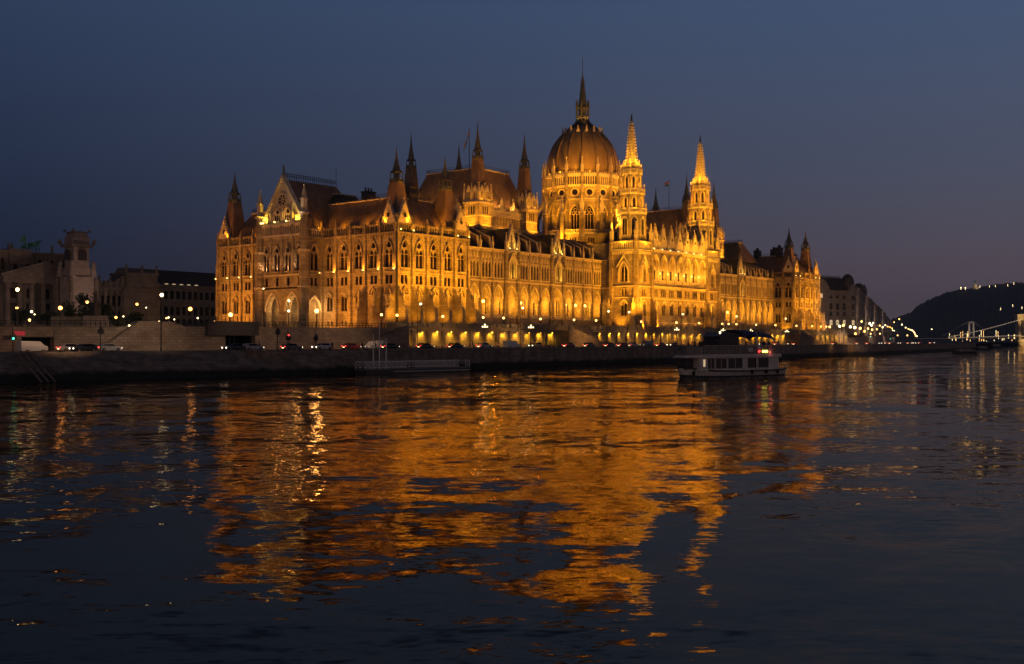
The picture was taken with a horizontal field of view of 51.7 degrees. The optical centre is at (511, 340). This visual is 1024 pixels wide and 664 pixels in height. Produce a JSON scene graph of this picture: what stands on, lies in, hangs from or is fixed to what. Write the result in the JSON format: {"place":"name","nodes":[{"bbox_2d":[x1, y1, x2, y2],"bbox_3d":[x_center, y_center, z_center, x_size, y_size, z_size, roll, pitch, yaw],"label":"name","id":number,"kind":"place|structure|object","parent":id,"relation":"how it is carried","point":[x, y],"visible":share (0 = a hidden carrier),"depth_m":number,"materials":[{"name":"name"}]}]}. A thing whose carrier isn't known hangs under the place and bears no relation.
{"place":"outdoors","nodes":[
{"label":"outdoors","id":0,"kind":"place"},
{"bbox_2d":[1,326,123,337],"bbox_3d":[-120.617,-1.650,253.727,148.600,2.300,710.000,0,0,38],"label":"plaza pavement","id":1,"kind":"structure","parent":0,"point":[57,326],"depth_m":189.70,"materials":[{"name":"grey stone"}]},
{"bbox_2d":[16,288,18,325],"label":"tall pole lamp","id":2,"kind":"object","parent":1,"relation":"on","point":[17,289],"visible":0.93,"depth_m":185.94,"materials":[{"name":"metal"}]},
{"bbox_2d":[10,306,33,325],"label":"leafy tree","id":3,"kind":"object","parent":1,"relation":"on","point":[24,314],"visible":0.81,"depth_m":248.49,"materials":[{"name":"green plant"}]},
{"bbox_2d":[36,310,61,325],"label":"leafy tree","id":4,"kind":"object","parent":1,"relation":"on","point":[48,314],"visible":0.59,"depth_m":253.45,"materials":[{"name":"green plant"}]},
{"bbox_2d":[60,300,87,315],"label":"leafy tree","id":5,"kind":"object","parent":1,"relation":"on","point":[69,312],"visible":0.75,"depth_m":261.18,"materials":[{"name":"green plant"}]},
{"bbox_2d":[51,316,108,325],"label":"balustrade","id":6,"kind":"object","parent":1,"relation":"on","point":[81,317],"visible":0.36,"depth_m":232.00,"materials":[{"name":"grey stone"}]},
{"bbox_2d":[0,233,162,326],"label":"columned museum","id":7,"kind":"structure","parent":1,"relation":"on","point":[30,275],"depth_m":330.14,"materials":[{"name":"stone"}]},
{"bbox_2d":[1,257,4,268],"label":"window","id":8,"kind":"structure","parent":7,"relation":"in","point":[2,259],"depth_m":321.47,"materials":[{"name":"black glass"}]},
{"bbox_2d":[10,303,15,324],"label":"window","id":9,"kind":"structure","parent":7,"relation":"in","point":[12,305],"depth_m":323.83,"materials":[{"name":"black glass"}]},
{"bbox_2d":[10,288,15,297],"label":"window","id":10,"kind":"structure","parent":7,"relation":"in","point":[12,290],"depth_m":323.95,"materials":[{"name":"black glass"}]},
{"bbox_2d":[55,228,98,315],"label":"museum tower","id":11,"kind":"structure","parent":7,"relation":"attached to","point":[76,274],"depth_m":323.10,"materials":[{"name":"stone"}]},
{"bbox_2d":[74,293,100,315],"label":"leafy tree","id":12,"kind":"object","parent":1,"relation":"on","point":[81,298],"visible":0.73,"depth_m":265.48,"materials":[{"name":"green plant"}]},
{"bbox_2d":[90,291,100,315],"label":"bronze statue","id":13,"kind":"object","parent":1,"relation":"on","point":[95,310],"visible":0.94,"depth_m":257.61,"materials":[{"name":"metal"}]},
{"bbox_2d":[98,302,112,315],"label":"leafy tree","id":14,"kind":"object","parent":1,"relation":"on","point":[106,309],"visible":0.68,"depth_m":270.13,"materials":[{"name":"green plant"}]},
{"bbox_2d":[109,314,123,325],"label":"leafy tree","id":15,"kind":"object","parent":1,"relation":"on","point":[111,316],"visible":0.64,"depth_m":283.92,"materials":[{"name":"green plant"}]},
{"bbox_2d":[123,311,144,325],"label":"leafy tree","id":16,"kind":"object","parent":1,"relation":"on","point":[135,316],"visible":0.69,"depth_m":279.27,"materials":[{"name":"green plant"}]},
{"bbox_2d":[153,270,215,325],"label":"ministry building","id":17,"kind":"structure","parent":1,"relation":"on","point":[182,291],"depth_m":402.96,"materials":[{"name":"stone"}]},
{"bbox_2d":[85,349,366,351],"bbox_3d":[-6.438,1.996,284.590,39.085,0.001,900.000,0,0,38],"label":"road","id":18,"kind":"structure","parent":0,"point":[240,350],"depth_m":210.68,"materials":[{"name":"grey asphalt"}]},
{"bbox_2d":[10,327,16,351],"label":"traffic light","id":19,"kind":"object","parent":18,"relation":"on","point":[13,336],"visible":0.94,"depth_m":177.86,"materials":[{"name":"metal"}]},
{"bbox_2d":[16,341,47,351],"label":"white van","id":20,"kind":"object","parent":18,"relation":"on","point":[28,346],"visible":0.95,"depth_m":177.00,"materials":[{"name":"white paint"}]},
{"bbox_2d":[56,344,81,351],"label":"parked car","id":21,"kind":"object","parent":18,"relation":"on","point":[63,347],"visible":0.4,"depth_m":182.00,"materials":[{"name":"silver paint"}]},
{"bbox_2d":[69,344,97,351],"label":"parked car","id":22,"kind":"object","parent":18,"relation":"on","point":[86,347],"visible":1,"depth_m":179.88,"materials":[{"name":"black paint"}]},
{"bbox_2d":[98,322,103,350],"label":"traffic light","id":23,"kind":"object","parent":18,"relation":"on","point":[100,330],"visible":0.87,"depth_m":185.93,"materials":[{"name":"metal"}]},
{"bbox_2d":[97,343,121,350],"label":"parked car","id":24,"kind":"object","parent":18,"relation":"on","point":[105,347],"visible":0.87,"depth_m":188.27,"materials":[{"name":"silver paint"}]},
{"bbox_2d":[222,343,245,350],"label":"parked car","id":25,"kind":"object","parent":18,"relation":"on","point":[235,346],"visible":1,"depth_m":198.76,"materials":[{"name":"black paint"}]},
{"bbox_2d":[242,343,263,349],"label":"parked car","id":26,"kind":"object","parent":18,"relation":"on","point":[252,346],"visible":0.73,"depth_m":201.90,"materials":[{"name":"silver paint"}]},
{"bbox_2d":[275,324,279,349],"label":"traffic light","id":27,"kind":"object","parent":18,"relation":"on","point":[277,331],"visible":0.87,"depth_m":207.92,"materials":[{"name":"metal"}]},
{"bbox_2d":[280,343,302,349],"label":"parked car","id":28,"kind":"object","parent":18,"relation":"on","point":[293,346],"visible":0.93,"depth_m":209.25,"materials":[{"name":"grey paint"}]},
{"bbox_2d":[312,343,331,349],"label":"parked car","id":29,"kind":"object","parent":18,"relation":"on","point":[320,346],"visible":0.88,"depth_m":221.83,"materials":[{"name":"white paint"}]},
{"bbox_2d":[341,343,360,349],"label":"parked car","id":30,"kind":"object","parent":18,"relation":"on","point":[349,346],"visible":1,"depth_m":227.97,"materials":[{"name":"red paint"}]},
{"bbox_2d":[365,341,384,349],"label":"parked car","id":31,"kind":"object","parent":18,"relation":"on","point":[369,344],"visible":0.69,"depth_m":233.56,"materials":[{"name":"silver paint"}]},
{"bbox_2d":[357,323,408,348],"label":"quay staircase","id":32,"kind":"structure","parent":18,"relation":"on","point":[394,334],"depth_m":244.37,"materials":[{"name":"stone"}]},
{"bbox_2d":[380,343,399,348],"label":"parked car","id":33,"kind":"object","parent":18,"relation":"on","point":[389,345],"visible":0.94,"depth_m":231.03,"materials":[{"name":"black paint"}]},
{"bbox_2d":[417,303,421,344],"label":"street lamp","id":34,"kind":"object","parent":18,"relation":"on","point":[417,322],"visible":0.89,"depth_m":249.63,"materials":[{"name":"white"}]},
{"bbox_2d":[416,343,433,347],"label":"parked car","id":35,"kind":"object","parent":18,"relation":"on","point":[423,345],"visible":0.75,"depth_m":239.64,"materials":[{"name":"black paint"}]},
{"bbox_2d":[447,343,463,347],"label":"parked car","id":36,"kind":"object","parent":18,"relation":"on","point":[454,345],"visible":0.84,"depth_m":247.86,"materials":[{"name":"black paint"}]},
{"bbox_2d":[476,343,491,347],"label":"parked car","id":37,"kind":"object","parent":18,"relation":"on","point":[482,345],"visible":0.91,"depth_m":255.99,"materials":[{"name":"black paint"}]},
{"bbox_2d":[502,341,519,347],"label":"parked car","id":38,"kind":"object","parent":18,"relation":"on","point":[510,344],"visible":0.78,"depth_m":264.06,"materials":[{"name":"white paint"}]},
{"bbox_2d":[520,307,523,346],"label":"street lamp","id":39,"kind":"object","parent":18,"relation":"on","point":[520,326],"visible":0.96,"depth_m":280.61,"materials":[{"name":"white"}]},
{"bbox_2d":[528,342,542,346],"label":"parked car","id":40,"kind":"object","parent":18,"relation":"on","point":[537,344],"visible":0.84,"depth_m":280.15,"materials":[{"name":"grey paint"}]},
{"bbox_2d":[562,342,575,346],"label":"parked car","id":41,"kind":"object","parent":18,"relation":"on","point":[567,344],"visible":0.87,"depth_m":284.09,"materials":[{"name":"red paint"}]},
{"bbox_2d":[555,326,604,346],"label":"quay staircase","id":42,"kind":"structure","parent":18,"relation":"on","point":[577,338],"depth_m":298.97,"materials":[{"name":"stone"}]},
{"bbox_2d":[583,342,595,346],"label":"parked car","id":43,"kind":"object","parent":18,"relation":"on","point":[588,344],"visible":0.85,"depth_m":291.75,"materials":[{"name":"grey paint"}]},
{"bbox_2d":[603,342,615,346],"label":"parked car","id":44,"kind":"object","parent":18,"relation":"on","point":[608,344],"visible":0.95,"depth_m":299.74,"materials":[{"name":"black paint"}]},
{"bbox_2d":[616,342,628,346],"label":"parked car","id":45,"kind":"object","parent":18,"relation":"on","point":[621,344],"visible":0.9,"depth_m":305.11,"materials":[{"name":"red paint"}]},
{"bbox_2d":[640,341,652,345],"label":"parked car","id":46,"kind":"object","parent":18,"relation":"on","point":[646,343],"visible":0.73,"depth_m":315.40,"materials":[{"name":"grey paint"}]},
{"bbox_2d":[789,330,823,344],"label":"quay staircase","id":47,"kind":"structure","parent":18,"relation":"on","point":[801,338],"depth_m":424.71,"materials":[{"name":"stone"}]},
{"bbox_2d":[0,347,506,351],"bbox_3d":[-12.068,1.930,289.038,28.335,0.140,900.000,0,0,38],"label":"pavement","id":48,"kind":"structure","parent":0,"point":[169,350],"depth_m":203.73,"materials":[{"name":"grey concrete"}]},
{"bbox_2d":[0,345,1023,663],"bbox_3d":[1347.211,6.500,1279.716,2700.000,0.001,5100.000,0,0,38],"label":"river water","id":49,"kind":"structure","parent":0,"point":[854,511],"depth_m":39.06,"materials":[{"name":"liquid"}]},
{"bbox_2d":[0,350,371,382],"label":"stone bank","id":50,"kind":"structure","parent":49,"relation":"in","point":[97,366],"depth_m":183.45,"materials":[{"name":"grey stone"}]},
{"bbox_2d":[16,351,42,382],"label":"stair stringer","id":51,"kind":"object","parent":50,"relation":"on","point":[30,368],"visible":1,"depth_m":165.97,"materials":[{"name":"stone"}]},
{"bbox_2d":[22,351,48,381],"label":"stair stringer","id":52,"kind":"object","parent":50,"relation":"on","point":[35,366],"visible":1,"depth_m":166.92,"materials":[{"name":"metal"}]},
{"bbox_2d":[29,351,55,381],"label":"stair stringer","id":53,"kind":"object","parent":50,"relation":"on","point":[46,371],"visible":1,"depth_m":167.32,"materials":[{"name":"stone"}]},
{"bbox_2d":[160,293,162,351],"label":"tall pole lamp","id":54,"kind":"object","parent":50,"relation":"on","point":[161,294],"visible":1,"depth_m":185.95,"materials":[{"name":"metal"}]},
{"bbox_2d":[240,349,413,367],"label":"landing ramp","id":55,"kind":"structure","parent":50,"relation":"on","point":[254,353],"depth_m":198.94,"materials":[{"name":"grey concrete"}]},
{"bbox_2d":[355,360,469,373],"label":"landing stage","id":56,"kind":"object","parent":49,"relation":"on","point":[414,369],"visible":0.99,"depth_m":213.51,"materials":[{"name":"paint"}]},
{"bbox_2d":[379,323,379,368],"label":"mooring mast","id":57,"kind":"object","parent":56,"relation":"attached to","point":[379,344],"visible":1,"depth_m":207.38,"materials":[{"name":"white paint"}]},
{"bbox_2d":[368,343,975,368],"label":"quay wall","id":58,"kind":"structure","parent":49,"relation":"in","point":[488,358],"depth_m":275.83,"materials":[{"name":"grey stone"}]},
{"bbox_2d":[673,327,786,377],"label":"tour boat","id":59,"kind":"object","parent":49,"relation":"on","point":[727,355],"visible":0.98,"depth_m":186.65,"materials":[{"name":"paint"}]},
{"bbox_2d":[952,349,977,353],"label":"moored boat","id":60,"kind":"object","parent":49,"relation":"on","point":[963,351],"visible":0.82,"depth_m":519.82,"materials":[{"name":"paint"}]},
{"bbox_2d":[939,314,1023,345],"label":"chain bridge","id":61,"kind":"structure","parent":49,"relation":"on","point":[1018,340],"depth_m":1300.00,"materials":[{"name":"metal"}]},
{"bbox_2d":[974,346,990,349],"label":"moored boat","id":62,"kind":"object","parent":49,"relation":"on","point":[981,348],"visible":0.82,"depth_m":700.60,"materials":[{"name":"paint"}]},
{"bbox_2d":[988,344,1003,347],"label":"moored boat","id":63,"kind":"object","parent":49,"relation":"on","point":[995,346],"visible":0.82,"depth_m":860.60,"materials":[{"name":"paint"}]},
{"bbox_2d":[0,0,1023,319],"label":"sky","id":64,"kind":"structure","parent":0,"point":[891,132],"materials":[{"name":"blue"}]},
{"bbox_2d":[893,341,1012,343],"bbox_3d":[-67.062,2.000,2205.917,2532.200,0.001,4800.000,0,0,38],"label":"ground","id":65,"kind":"structure","parent":0,"point":[896,342],"depth_m":2068.99,"materials":[{"name":"concrete"}]},
{"bbox_2d":[101,321,184,350],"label":"ramp wall","id":66,"kind":"structure","parent":65,"relation":"on","point":[139,335],"depth_m":202.07,"materials":[{"name":"stone"}]},
{"bbox_2d":[0,315,393,350],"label":"retaining wall","id":67,"kind":"structure","parent":65,"relation":"on","point":[211,335],"depth_m":213.82,"materials":[{"name":"stone"}]},
{"bbox_2d":[13,331,24,334],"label":"lit red sign","id":68,"kind":"object","parent":67,"relation":"attached to","point":[19,332],"visible":0.79,"depth_m":182.23,"materials":[{"name":"red plastic"}]},
{"bbox_2d":[346,322,849,347],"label":"terrace wall","id":69,"kind":"structure","parent":65,"relation":"on","point":[443,337],"depth_m":297.59,"materials":[{"name":"stone"}]},
{"bbox_2d":[216,57,826,331],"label":"parliament building","id":70,"kind":"structure","parent":69,"relation":"on","point":[604,232],"depth_m":328.69,"materials":[{"name":"stone"}]},
{"bbox_2d":[222,255,226,276],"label":"window","id":71,"kind":"structure","parent":70,"relation":"in","point":[224,255],"depth_m":308.03,"materials":[{"name":"black glass"}]},
{"bbox_2d":[234,255,237,275],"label":"window","id":72,"kind":"structure","parent":70,"relation":"in","point":[235,255],"depth_m":304.59,"materials":[{"name":"black glass"}]},
{"bbox_2d":[246,253,249,274],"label":"window","id":73,"kind":"structure","parent":70,"relation":"in","point":[247,253],"depth_m":301.18,"materials":[{"name":"black glass"}]},
{"bbox_2d":[275,248,279,271],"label":"window","id":74,"kind":"structure","parent":70,"relation":"in","point":[277,251],"depth_m":283.97,"materials":[{"name":"black glass"}]},
{"bbox_2d":[275,209,290,221],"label":"window","id":75,"kind":"structure","parent":70,"relation":"in","point":[287,217],"depth_m":281.04,"materials":[{"name":"black glass"}]},
{"bbox_2d":[286,247,290,270],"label":"window","id":76,"kind":"structure","parent":70,"relation":"in","point":[288,250],"depth_m":281.01,"materials":[{"name":"black glass"}]},
{"bbox_2d":[311,246,316,269],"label":"window","id":77,"kind":"structure","parent":70,"relation":"in","point":[315,258],"depth_m":279.30,"materials":[{"name":"black glass"}]},
{"bbox_2d":[327,246,332,270],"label":"window","id":78,"kind":"structure","parent":70,"relation":"in","point":[329,246],"depth_m":279.78,"materials":[{"name":"black glass"}]},
{"bbox_2d":[328,297,332,325],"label":"window","id":79,"kind":"structure","parent":70,"relation":"in","point":[328,297],"depth_m":279.85,"materials":[{"name":"black glass"}]},
{"bbox_2d":[341,246,346,269],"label":"window","id":80,"kind":"structure","parent":70,"relation":"in","point":[342,259],"depth_m":276.45,"materials":[{"name":"black glass"}]},
{"bbox_2d":[342,297,346,310],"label":"window","id":81,"kind":"structure","parent":70,"relation":"in","point":[342,297],"depth_m":276.45,"materials":[{"name":"black glass"}]},
{"bbox_2d":[356,244,361,268],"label":"window","id":82,"kind":"structure","parent":70,"relation":"in","point":[358,246],"depth_m":272.96,"materials":[{"name":"black glass"}]},
{"bbox_2d":[371,243,376,267],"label":"window","id":83,"kind":"structure","parent":70,"relation":"in","point":[373,245],"depth_m":269.52,"materials":[{"name":"black glass"}]},
{"bbox_2d":[386,242,392,266],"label":"window","id":84,"kind":"structure","parent":70,"relation":"in","point":[387,255],"depth_m":266.25,"materials":[{"name":"black glass"}]},
{"bbox_2d":[401,242,406,266],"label":"window","id":85,"kind":"structure","parent":70,"relation":"in","point":[404,244],"depth_m":266.64,"materials":[{"name":"black glass"}]},
{"bbox_2d":[416,244,421,267],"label":"window","id":86,"kind":"structure","parent":70,"relation":"in","point":[420,257],"depth_m":270.97,"materials":[{"name":"black glass"}]},
{"bbox_2d":[431,245,435,268],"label":"window","id":87,"kind":"structure","parent":70,"relation":"in","point":[433,247],"depth_m":275.37,"materials":[{"name":"black glass"}]},
{"bbox_2d":[445,246,449,269],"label":"window","id":88,"kind":"structure","parent":70,"relation":"in","point":[447,246],"depth_m":279.71,"materials":[{"name":"black glass"}]},
{"bbox_2d":[458,248,462,270],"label":"window","id":89,"kind":"structure","parent":70,"relation":"in","point":[460,250],"depth_m":283.42,"materials":[{"name":"black glass"}]},
{"bbox_2d":[464,129,469,164],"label":"flagpole","id":90,"kind":"object","parent":70,"relation":"on","point":[468,135],"visible":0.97,"depth_m":335.93,"materials":[{"name":"metal"}]},
{"bbox_2d":[571,207,578,231],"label":"window","id":91,"kind":"structure","parent":70,"relation":"in","point":[573,217],"depth_m":379.53,"materials":[{"name":"black glass"}]},
{"bbox_2d":[585,207,592,231],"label":"window","id":92,"kind":"structure","parent":70,"relation":"in","point":[591,211],"depth_m":379.06,"materials":[{"name":"black glass"}]},
{"bbox_2d":[622,266,626,280],"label":"window","id":93,"kind":"structure","parent":70,"relation":"in","point":[623,266],"depth_m":347.51,"materials":[{"name":"black glass"}]},
{"bbox_2d":[622,303,626,315],"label":"window","id":94,"kind":"structure","parent":70,"relation":"in","point":[622,303],"depth_m":347.51,"materials":[{"name":"black glass"}]},
{"bbox_2d":[623,218,626,234],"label":"window","id":95,"kind":"structure","parent":70,"relation":"in","point":[624,221],"depth_m":347.25,"materials":[{"name":"black glass"}]},
{"bbox_2d":[641,220,643,234],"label":"window","id":96,"kind":"structure","parent":70,"relation":"in","point":[642,221],"depth_m":348.10,"materials":[{"name":"black glass"}]},
{"bbox_2d":[775,283,780,297],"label":"window","id":97,"kind":"structure","parent":70,"relation":"in","point":[776,290],"depth_m":458.02,"materials":[{"name":"black glass"}]},
{"bbox_2d":[786,282,790,296],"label":"window","id":98,"kind":"structure","parent":70,"relation":"in","point":[788,284],"depth_m":454.90,"materials":[{"name":"black glass"}]},
{"bbox_2d":[849,336,894,343],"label":"embankment wall","id":99,"kind":"structure","parent":65,"relation":"on","point":[864,339],"depth_m":606.78,"materials":[{"name":"stone"}]},
{"bbox_2d":[819,274,855,334],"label":"apartment building","id":100,"kind":"structure","parent":99,"relation":"on","point":[837,301],"depth_m":506.45,"materials":[{"name":"stone"}]},
{"bbox_2d":[913,321,1000,339],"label":"white suspension bridge","id":101,"kind":"structure","parent":0,"point":[973,329],"depth_m":2100.00,"materials":[{"name":"metal"}]},
{"bbox_2d":[891,283,1023,340],"bbox_3d":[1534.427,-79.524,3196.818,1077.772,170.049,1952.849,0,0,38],"label":"hill","id":102,"kind":"structure","parent":0,"point":[941,315],"depth_m":2717.47,"materials":[{"name":"plant"}]},
{"bbox_2d":[992,282,1022,285],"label":"citadel","id":103,"kind":"structure","parent":102,"relation":"on","point":[1015,283],"depth_m":2975.95,"materials":[{"name":"stone"}]},
{"bbox_2d":[976,342,1012,344],"bbox_3d":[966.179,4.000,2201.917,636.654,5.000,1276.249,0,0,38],"label":"bank","id":104,"kind":"structure","parent":0,"point":[1009,343],"depth_m":1700.00,"materials":[{"name":"grey stone"}]},
{"label":"upper street","id":105,"kind":"structure","parent":0,"visible":0},
{"bbox_2d":[849,285,864,335],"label":"riverside house","id":106,"kind":"structure","parent":105,"relation":"on","point":[859,304],"depth_m":545.67,"materials":[{"name":"stone"}]},
{"bbox_2d":[864,294,872,335],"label":"riverside house","id":107,"kind":"structure","parent":105,"relation":"on","point":[867,310],"depth_m":622.89,"materials":[{"name":"stone"}]},
{"bbox_2d":[872,301,879,335],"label":"riverside house","id":108,"kind":"structure","parent":105,"relation":"on","point":[875,316],"depth_m":729.99,"materials":[{"name":"stone"}]},
{"bbox_2d":[876,304,885,336],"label":"riverside house","id":109,"kind":"structure","parent":105,"relation":"on","point":[882,318],"depth_m":872.89,"materials":[{"name":"stone"}]},
{"bbox_2d":[886,315,890,336],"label":"riverside house","id":110,"kind":"structure","parent":105,"relation":"on","point":[888,328],"depth_m":1072.36,"materials":[{"name":"stone"}]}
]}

